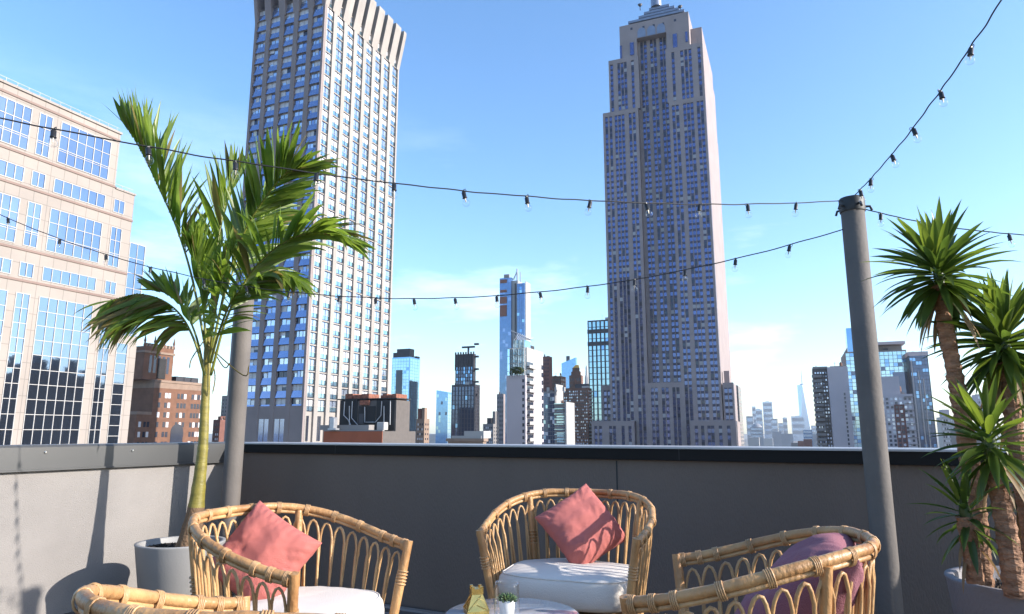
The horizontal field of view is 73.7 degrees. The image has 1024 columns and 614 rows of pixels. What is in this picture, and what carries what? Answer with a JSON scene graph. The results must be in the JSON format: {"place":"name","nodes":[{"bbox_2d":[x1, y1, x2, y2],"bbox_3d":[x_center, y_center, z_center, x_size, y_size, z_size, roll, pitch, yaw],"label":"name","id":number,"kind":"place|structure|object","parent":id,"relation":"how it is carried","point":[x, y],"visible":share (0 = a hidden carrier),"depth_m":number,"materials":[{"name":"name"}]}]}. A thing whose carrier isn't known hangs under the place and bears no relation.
{"place":"outdoors","nodes":[
{"label":"outdoors","id":0,"kind":"place"},
{"bbox_2d":[0,75,145,444],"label":"stone office building","id":1,"kind":"structure","parent":0,"point":[62,381],"depth_m":96.47,"materials":[{"name":"beige stone"}]},
{"bbox_2d":[0,289,7,346],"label":"window","id":2,"kind":"structure","parent":1,"relation":"in","point":[3,293],"depth_m":89.04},
{"bbox_2d":[0,257,11,273],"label":"window","id":3,"kind":"structure","parent":1,"relation":"in","point":[5,263],"depth_m":89.79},
{"bbox_2d":[0,192,20,242],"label":"window","id":4,"kind":"structure","parent":1,"relation":"in","point":[9,205],"depth_m":90.56,"materials":[{"name":"glass"}]},
{"bbox_2d":[0,159,24,181],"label":"window","id":5,"kind":"structure","parent":1,"relation":"in","point":[10,170],"depth_m":91.32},
{"bbox_2d":[0,292,30,444],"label":"window","id":6,"kind":"structure","parent":1,"relation":"in","point":[17,334],"depth_m":89.82,"materials":[{"name":"glass"}]},
{"bbox_2d":[0,95,32,150],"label":"window","id":7,"kind":"structure","parent":1,"relation":"in","point":[12,133],"depth_m":92.10,"materials":[{"name":"glass"}]},
{"bbox_2d":[18,261,34,278],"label":"window","id":8,"kind":"structure","parent":1,"relation":"in","point":[25,269],"depth_m":92.17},
{"bbox_2d":[22,201,41,247],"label":"window","id":9,"kind":"structure","parent":1,"relation":"in","point":[33,214],"depth_m":93.33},
{"bbox_2d":[30,170,45,188],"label":"window","id":10,"kind":"structure","parent":1,"relation":"in","point":[38,179],"depth_m":94.48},
{"bbox_2d":[34,112,53,158],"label":"window","id":11,"kind":"structure","parent":1,"relation":"in","point":[42,149],"depth_m":95.66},
{"bbox_2d":[20,296,92,444],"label":"window","id":12,"kind":"structure","parent":1,"relation":"in","point":[57,374],"depth_m":95.12,"materials":[{"name":"glass"}]},
{"bbox_2d":[41,266,96,290],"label":"window","id":13,"kind":"structure","parent":1,"relation":"in","point":[52,275],"depth_m":97.57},
{"bbox_2d":[45,208,102,262],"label":"window","id":14,"kind":"structure","parent":1,"relation":"in","point":[72,228],"depth_m":98.72,"materials":[{"name":"glass"}]},
{"bbox_2d":[53,178,105,208],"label":"window","id":15,"kind":"structure","parent":1,"relation":"in","point":[61,187],"depth_m":99.86,"materials":[{"name":"glass"}]},
{"bbox_2d":[56,121,111,179],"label":"window","id":16,"kind":"structure","parent":1,"relation":"in","point":[90,155],"depth_m":101.06,"materials":[{"name":"glass"}]},
{"bbox_2d":[87,330,110,443],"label":"window","id":17,"kind":"structure","parent":1,"relation":"in","point":[99,386],"depth_m":100.61,"materials":[{"name":"glass"}]},
{"bbox_2d":[104,280,116,294],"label":"window","id":18,"kind":"structure","parent":1,"relation":"in","point":[110,287],"depth_m":103.48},
{"bbox_2d":[107,226,121,267],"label":"window","id":19,"kind":"structure","parent":1,"relation":"in","point":[116,233],"depth_m":104.66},
{"bbox_2d":[106,343,127,442],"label":"window","id":20,"kind":"structure","parent":1,"relation":"in","point":[114,420],"depth_m":103.40,"materials":[{"name":"glass"}]},
{"bbox_2d":[113,198,124,214],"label":"window","id":21,"kind":"structure","parent":1,"relation":"in","point":[119,206],"depth_m":105.82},
{"bbox_2d":[123,242,145,336],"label":"window","id":22,"kind":"structure","parent":1,"relation":"in","point":[136,251],"depth_m":107.97,"materials":[{"name":"glass"}]},
{"bbox_2d":[127,336,201,442],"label":"brick apartment house","id":23,"kind":"structure","parent":0,"point":[165,406],"depth_m":252.33,"materials":[{"name":"brown brick"}]},
{"bbox_2d":[170,424,182,442],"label":"arched window","id":24,"kind":"structure","parent":23,"relation":"in","point":[176,434],"depth_m":256.55,"materials":[{"name":"blue glass"}]},
{"bbox_2d":[212,416,225,441],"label":"red brick house","id":25,"kind":"structure","parent":0,"point":[218,430],"depth_m":295.48,"materials":[{"name":"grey brick"}]},
{"bbox_2d":[221,396,226,415],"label":"grey apartment house","id":26,"kind":"structure","parent":0,"point":[223,405],"depth_m":327.29,"materials":[{"name":"brown concrete"}]},
{"bbox_2d":[65,595,445,613],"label":"roof deck","id":27,"kind":"structure","parent":0,"point":[400,611],"depth_m":4.18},
{"bbox_2d":[0,442,224,613],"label":"parapet wall","id":28,"kind":"structure","parent":27,"relation":"on","point":[74,518],"depth_m":4.28,"materials":[{"name":"grey stucco"},{"name":"grey metal"}]},
{"bbox_2d":[134,535,225,594],"bbox_3d":[-2.020,1.640,4.132,0.510,0.425,0.510,-5,-12,27],"label":"round planter","id":29,"kind":"object","parent":27,"relation":"on","point":[163,563],"visible":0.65,"depth_m":3.94,"materials":[{"name":"concrete"}]},
{"bbox_2d":[74,87,376,546],"bbox_3d":[-1.671,0.004,4.307,1.886,2.946,1.396,-5,-12,27],"label":"palm tree","id":30,"kind":"object","parent":29,"relation":"on","point":[245,234],"visible":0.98,"depth_m":4.24,"materials":[{"name":"plant"}]},
{"bbox_2d":[71,582,345,613],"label":"rattan armchair","id":31,"kind":"object","parent":27,"relation":"on","point":[94,598],"visible":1,"depth_m":1.24,"materials":[{"name":"wicker"}]},
{"bbox_2d":[219,290,254,596],"bbox_3d":[-1.965,0.914,4.848,0.220,2.113,0.220,-5,-12,27],"label":"metal post","id":32,"kind":"object","parent":27,"relation":"on","point":[235,436],"visible":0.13,"depth_m":4.82,"materials":[{"name":"grey metal"}]},
{"bbox_2d":[187,502,412,613],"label":"rattan armchair","id":33,"kind":"object","parent":27,"relation":"on","point":[205,581],"visible":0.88,"depth_m":2.22,"materials":[{"name":"wicker"}]},
{"bbox_2d":[250,586,383,613],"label":"seat cushion","id":34,"kind":"object","parent":33,"relation":"on","point":[323,599],"visible":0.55,"depth_m":2.13,"materials":[{"name":"white fabric"}]},
{"bbox_2d":[212,501,321,600],"bbox_3d":[-0.823,0.823,2.248,0.277,0.277,0.149,27,-31,16],"label":"throw pillow","id":35,"kind":"object","parent":34,"relation":"on","point":[263,534],"visible":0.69,"depth_m":2.22,"materials":[{"name":"fabric"}]},
{"bbox_2d":[384,604,444,613],"bbox_3d":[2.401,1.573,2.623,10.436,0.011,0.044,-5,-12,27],"label":"floor","id":36,"kind":"structure","parent":27,"relation":"on","point":[408,609],"depth_m":4.16,"materials":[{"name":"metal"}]},
{"bbox_2d":[445,598,578,613],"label":"side table","id":37,"kind":"object","parent":27,"relation":"on","point":[533,606],"visible":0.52,"depth_m":2.18,"materials":[{"name":"glass"}]},
{"bbox_2d":[463,584,489,613],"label":"brass lantern","id":38,"kind":"object","parent":37,"relation":"on","point":[475,603],"visible":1,"depth_m":2.09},
{"bbox_2d":[496,592,517,613],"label":"succulent pot","id":39,"kind":"object","parent":37,"relation":"on","point":[507,600],"visible":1,"depth_m":2.02,"materials":[{"name":"white ceramic"}]},
{"bbox_2d":[476,488,655,613],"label":"rattan armchair","id":40,"kind":"object","parent":27,"relation":"on","point":[492,565],"visible":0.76,"depth_m":2.78,"materials":[{"name":"wicker"}]},
{"bbox_2d":[498,558,628,612],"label":"seat cushion","id":41,"kind":"object","parent":40,"relation":"on","point":[597,587],"visible":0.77,"depth_m":2.49,"materials":[{"name":"white fabric"}]},
{"bbox_2d":[535,484,624,563],"bbox_3d":[0.288,0.905,2.814,0.282,0.282,0.137,-25,-35,-27],"label":"throw pillow","id":42,"kind":"object","parent":41,"relation":"on","point":[580,525],"visible":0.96,"depth_m":2.77,"materials":[{"name":"fabric"}]},
{"bbox_2d":[239,442,1016,613],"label":"parapet wall","id":43,"kind":"structure","parent":27,"relation":"on","point":[436,503],"depth_m":3.86,"materials":[{"name":"metal"}]},
{"bbox_2d":[619,525,880,613],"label":"rattan armchair","id":44,"kind":"object","parent":27,"relation":"on","point":[681,598],"visible":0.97,"depth_m":1.47,"materials":[{"name":"wicker"}]},
{"bbox_2d":[835,195,903,613],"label":"metal post","id":45,"kind":"object","parent":27,"relation":"on","point":[851,210],"visible":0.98,"depth_m":3.00,"materials":[{"name":"grey metal"}]},
{"bbox_2d":[0,117,841,216],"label":"string lights","id":46,"kind":"object","parent":45,"relation":"hanging from","point":[53,132],"visible":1,"depth_m":2.50,"materials":[{"name":"black glass"}]},
{"bbox_2d":[0,214,842,309],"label":"string lights","id":47,"kind":"object","parent":45,"relation":"hanging from","point":[414,299],"visible":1,"depth_m":3.51,"materials":[{"name":"black glass"}]},
{"bbox_2d":[855,0,1001,198],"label":"string lights","id":48,"kind":"object","parent":45,"relation":"hanging from","point":[970,52],"visible":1,"depth_m":2.46,"materials":[{"name":"black glass"}]},
{"bbox_2d":[866,209,1023,243],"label":"string lights","id":49,"kind":"object","parent":45,"relation":"hanging from","point":[1009,236],"visible":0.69,"depth_m":3.12,"materials":[{"name":"black glass"}]},
{"bbox_2d":[944,566,1023,613],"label":"round planter","id":50,"kind":"object","parent":27,"relation":"on","point":[977,599],"visible":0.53,"depth_m":2.02,"materials":[{"name":"concrete"}]},
{"bbox_2d":[858,197,1019,587],"bbox_3d":[1.402,0.257,2.180,0.470,1.231,0.456,-5,-12,27],"label":"yucca plant","id":51,"kind":"object","parent":50,"relation":"on","point":[944,294],"visible":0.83,"depth_m":2.20,"materials":[{"name":"green plant"}]},
{"bbox_2d":[910,452,1016,593],"bbox_3d":[1.346,0.632,2.014,0.262,0.404,0.281,4,-11,-19],"label":"yucca plant","id":52,"kind":"object","parent":50,"relation":"on","point":[969,537],"visible":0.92,"depth_m":2.00,"materials":[{"name":"green plant"}]},
{"bbox_2d":[921,374,1023,599],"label":"yucca plant","id":53,"kind":"object","parent":50,"relation":"on","point":[994,470],"visible":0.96,"depth_m":1.97,"materials":[{"name":"green plant"}]},
{"bbox_2d":[922,268,1023,546],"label":"yucca plant","id":54,"kind":"object","parent":50,"relation":"on","point":[1004,362],"visible":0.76,"depth_m":2.17,"materials":[{"name":"green plant"}]},
{"bbox_2d":[972,350,1023,572],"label":"yucca plant","id":55,"kind":"object","parent":50,"relation":"on","point":[1011,488],"visible":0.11,"depth_m":2.21,"materials":[{"name":"green plant"}]},
{"bbox_2d":[320,394,415,442],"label":"rooftop bulkhead","id":56,"kind":"object","parent":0,"point":[371,418],"visible":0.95,"depth_m":71.38,"materials":[{"name":"orange brick"}]},
{"bbox_2d":[391,349,419,442],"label":"glass tower","id":57,"kind":"structure","parent":0,"point":[405,370],"depth_m":449.94,"materials":[{"name":"glass"}]},
{"bbox_2d":[392,358,419,442],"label":"window pane","id":58,"kind":"structure","parent":57,"relation":"in","point":[412,424],"depth_m":450.04,"materials":[{"name":"teal glass"}]},
{"bbox_2d":[416,408,429,442],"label":"beige house","id":59,"kind":"structure","parent":0,"point":[422,428],"depth_m":256.40,"materials":[{"name":"brown brick"}]},
{"bbox_2d":[435,389,451,442],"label":"slanted glass tower","id":60,"kind":"structure","parent":0,"point":[443,415],"depth_m":612.59,"materials":[{"name":"glass"}]},
{"bbox_2d":[451,343,479,437],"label":"black tower","id":61,"kind":"structure","parent":0,"point":[465,408],"depth_m":377.53,"materials":[{"name":"blue glass"}]},
{"bbox_2d":[456,367,478,430],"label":"window","id":62,"kind":"structure","parent":61,"relation":"in","point":[462,375],"depth_m":378.79,"materials":[{"name":"blue glass"}]},
{"bbox_2d":[446,431,490,443],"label":"cornice building","id":63,"kind":"structure","parent":0,"point":[475,437],"depth_m":187.48,"materials":[{"name":"beige stone"}]},
{"bbox_2d":[483,411,498,443],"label":"grey loft building","id":64,"kind":"structure","parent":0,"point":[492,425],"depth_m":415.13,"materials":[{"name":"brown concrete"}]},
{"bbox_2d":[497,392,504,443],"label":"stone setback building","id":65,"kind":"structure","parent":0,"point":[501,403],"depth_m":552.89,"materials":[{"name":"grey stone"}]},
{"bbox_2d":[0,0,1023,433],"label":"sky","id":66,"kind":"structure","parent":0,"point":[813,97],"materials":[{"name":"blue"}]},
{"bbox_2d":[499,269,530,443],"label":"tall blue tower","id":67,"kind":"structure","parent":0,"point":[514,313],"depth_m":909.53,"materials":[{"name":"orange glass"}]},
{"bbox_2d":[500,278,523,358],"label":"window pane","id":68,"kind":"structure","parent":67,"relation":"in","point":[507,323],"depth_m":909.33,"materials":[{"name":"blue glass"}]},
{"bbox_2d":[506,330,543,443],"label":"balcony tower","id":69,"kind":"structure","parent":0,"point":[524,413],"depth_m":259.95,"materials":[{"name":"white concrete"}]},
{"bbox_2d":[543,354,552,391],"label":"brown slab","id":70,"kind":"structure","parent":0,"point":[547,371],"depth_m":429.71,"materials":[{"name":"brick"}]},
{"bbox_2d":[552,373,565,390],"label":"brown box building","id":71,"kind":"structure","parent":0,"point":[560,380],"depth_m":518.60,"materials":[{"name":"brick"}]},
{"bbox_2d":[561,356,576,387],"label":"slanted blue tower","id":72,"kind":"structure","parent":0,"point":[568,365],"depth_m":1250.50,"materials":[{"name":"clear glass"}]},
{"bbox_2d":[569,365,582,387],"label":"gold capped tower","id":73,"kind":"structure","parent":0,"point":[576,373],"depth_m":699.53,"materials":[{"name":"brown brick"}]},
{"bbox_2d":[587,317,609,420],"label":"striped tower","id":74,"kind":"structure","parent":0,"point":[598,354],"depth_m":622.18,"materials":[{"name":"teal glass"}]},
{"bbox_2d":[589,321,607,372],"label":"window","id":75,"kind":"structure","parent":74,"relation":"in","point":[602,322],"depth_m":625.43,"materials":[{"name":"blue glass"}]},
{"bbox_2d":[208,434,1000,447],"bbox_3d":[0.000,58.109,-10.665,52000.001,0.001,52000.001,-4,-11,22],"label":"ground","id":76,"kind":"structure","parent":0,"point":[745,439],"depth_m":4996.57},
{"bbox_2d":[224,0,406,441],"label":"white high rise","id":77,"kind":"structure","parent":76,"relation":"on","point":[327,71],"depth_m":208.66,"materials":[{"name":"concrete"}]},
{"bbox_2d":[258,419,263,441],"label":"low window","id":78,"kind":"structure","parent":77,"relation":"in","point":[261,421],"depth_m":189.31,"materials":[{"name":"blue glass"}]},
{"bbox_2d":[263,419,268,441],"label":"low window","id":79,"kind":"structure","parent":77,"relation":"in","point":[265,436],"depth_m":188.61,"materials":[{"name":"blue glass"}]},
{"bbox_2d":[273,419,278,441],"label":"low window","id":80,"kind":"structure","parent":77,"relation":"in","point":[276,425],"depth_m":187.26,"materials":[{"name":"blue glass"}]},
{"bbox_2d":[279,419,283,441],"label":"low window","id":81,"kind":"structure","parent":77,"relation":"in","point":[281,432],"depth_m":186.60,"materials":[{"name":"blue glass"}]},
{"bbox_2d":[318,398,324,411],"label":"window","id":82,"kind":"structure","parent":77,"relation":"in","point":[321,402],"depth_m":192.95,"materials":[{"name":"white glass"}]},
{"bbox_2d":[318,385,325,398],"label":"window","id":83,"kind":"structure","parent":77,"relation":"in","point":[321,395],"depth_m":193.63,"materials":[{"name":"white glass"}]},
{"bbox_2d":[319,372,326,385],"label":"window","id":84,"kind":"structure","parent":77,"relation":"in","point":[322,378],"depth_m":194.32,"materials":[{"name":"white glass"}]},
{"bbox_2d":[320,359,326,372],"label":"window","id":85,"kind":"structure","parent":77,"relation":"in","point":[323,362],"depth_m":194.98,"materials":[{"name":"white glass"}]},
{"bbox_2d":[320,346,327,359],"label":"window","id":86,"kind":"structure","parent":77,"relation":"in","point":[323,349],"depth_m":195.67,"materials":[{"name":"white glass"}]},
{"bbox_2d":[321,333,328,346],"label":"window","id":87,"kind":"structure","parent":77,"relation":"in","point":[324,338],"depth_m":196.27,"materials":[{"name":"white glass"}]},
{"bbox_2d":[335,7,396,394],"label":"window","id":88,"kind":"structure","parent":77,"relation":"in","point":[339,41],"depth_m":222.57,"materials":[{"name":"glass"}]},
{"bbox_2d":[543,384,564,443],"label":"glazed loft block","id":89,"kind":"structure","parent":76,"relation":"on","point":[551,398],"depth_m":326.33,"materials":[{"name":"grey glass"}]},
{"bbox_2d":[554,400,574,444],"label":"white flats","id":90,"kind":"structure","parent":76,"relation":"on","point":[564,424],"depth_m":237.15,"materials":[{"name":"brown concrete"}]},
{"bbox_2d":[563,379,593,444],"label":"brick apartment block","id":91,"kind":"structure","parent":76,"relation":"on","point":[579,396],"depth_m":414.04,"materials":[{"name":"brown brick"}]},
{"bbox_2d":[564,391,591,443],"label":"window","id":92,"kind":"structure","parent":91,"relation":"in","point":[564,391],"depth_m":415.30,"materials":[{"name":"black glass"}]},
{"bbox_2d":[591,0,740,445],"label":"art deco skyscraper","id":93,"kind":"structure","parent":76,"relation":"on","point":[671,383],"depth_m":418.38,"materials":[{"name":"grey stone"}]},
{"bbox_2d":[595,40,716,444],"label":"window","id":94,"kind":"structure","parent":93,"relation":"in","point":[664,41],"depth_m":417.24,"materials":[{"name":"blue glass"}]},
{"bbox_2d":[736,385,743,445],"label":"building","id":95,"kind":"structure","parent":76,"relation":"on","point":[739,405],"depth_m":520.81,"materials":[{"name":"white brick"}]},
{"bbox_2d":[812,366,832,446],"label":"dark high-rise apartment building","id":96,"kind":"structure","parent":76,"relation":"on","point":[822,408],"depth_m":326.62,"materials":[{"name":"grey concrete"}]},
{"bbox_2d":[827,362,854,446],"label":"grey blank slab","id":97,"kind":"structure","parent":76,"relation":"on","point":[840,409],"depth_m":318.96,"materials":[{"name":"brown concrete"}]},
{"bbox_2d":[881,376,918,447],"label":"mauve brick block","id":98,"kind":"structure","parent":76,"relation":"on","point":[900,416],"depth_m":296.08,"materials":[{"name":"grey brick"}]},
{"bbox_2d":[905,351,937,447],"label":"white lined tower","id":99,"kind":"structure","parent":76,"relation":"on","point":[918,374],"depth_m":426.87,"materials":[{"name":"glass"}]},
{"bbox_2d":[909,355,928,401],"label":"window pane","id":100,"kind":"structure","parent":99,"relation":"in","point":[922,374],"depth_m":429.64,"materials":[{"name":"blue glass"}]},
{"bbox_2d":[936,409,954,447],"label":"pale stepped block","id":101,"kind":"structure","parent":76,"relation":"on","point":[944,441],"depth_m":612.25,"materials":[{"name":"grey concrete"}]},
{"bbox_2d":[746,416,753,438],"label":"distant tower","id":102,"kind":"structure","parent":0,"point":[749,421],"depth_m":3548.52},
{"bbox_2d":[748,437,759,445],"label":"distant tower","id":103,"kind":"structure","parent":0,"point":[752,441],"depth_m":1079.54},
{"bbox_2d":[750,423,763,445],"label":"distant tower","id":104,"kind":"structure","parent":0,"point":[756,430],"depth_m":2556.71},
{"bbox_2d":[755,409,762,426],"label":"distant tower","id":105,"kind":"structure","parent":0,"point":[759,418],"depth_m":4443.28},
{"bbox_2d":[762,401,772,437],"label":"distant tower","id":106,"kind":"structure","parent":0,"point":[767,412],"depth_m":4837.36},
{"bbox_2d":[771,419,777,437],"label":"distant tower","id":107,"kind":"structure","parent":0,"point":[774,424],"depth_m":4236.50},
{"bbox_2d":[772,432,781,445],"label":"distant tower","id":108,"kind":"structure","parent":0,"point":[777,438],"depth_m":2749.31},
{"bbox_2d":[781,434,792,446],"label":"distant tower","id":109,"kind":"structure","parent":0,"point":[787,440],"depth_m":2454.18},
{"bbox_2d":[791,416,804,440],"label":"distant tower","id":110,"kind":"structure","parent":0,"point":[798,424],"depth_m":4628.25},
{"bbox_2d":[797,373,810,429],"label":"needle tower","id":111,"kind":"structure","parent":0,"point":[803,399],"depth_m":5256.39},
{"bbox_2d":[803,430,812,444],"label":"distant tower","id":112,"kind":"structure","parent":0,"point":[807,434],"depth_m":1670.45,"materials":[{"name":"blue glass"}]},
{"bbox_2d":[841,328,908,446],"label":"blue office tower","id":113,"kind":"structure","parent":0,"point":[892,359],"depth_m":449.40,"materials":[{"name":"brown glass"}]},
{"bbox_2d":[846,351,906,446],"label":"window pane","id":114,"kind":"structure","parent":113,"relation":"in","point":[853,392],"depth_m":449.05,"materials":[{"name":"blue glass"}]},
{"bbox_3d":[0.586,0.887,1.673,0.423,0.122,0.530,-5,-11,24],"label":"seat cushion","id":115,"kind":"object","parent":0,"visible":0},
{"bbox_2d":[734,533,864,613],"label":"throw pillow","id":116,"kind":"object","parent":115,"relation":"on","point":[819,544],"visible":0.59,"depth_m":1.53,"materials":[{"name":"fabric"}]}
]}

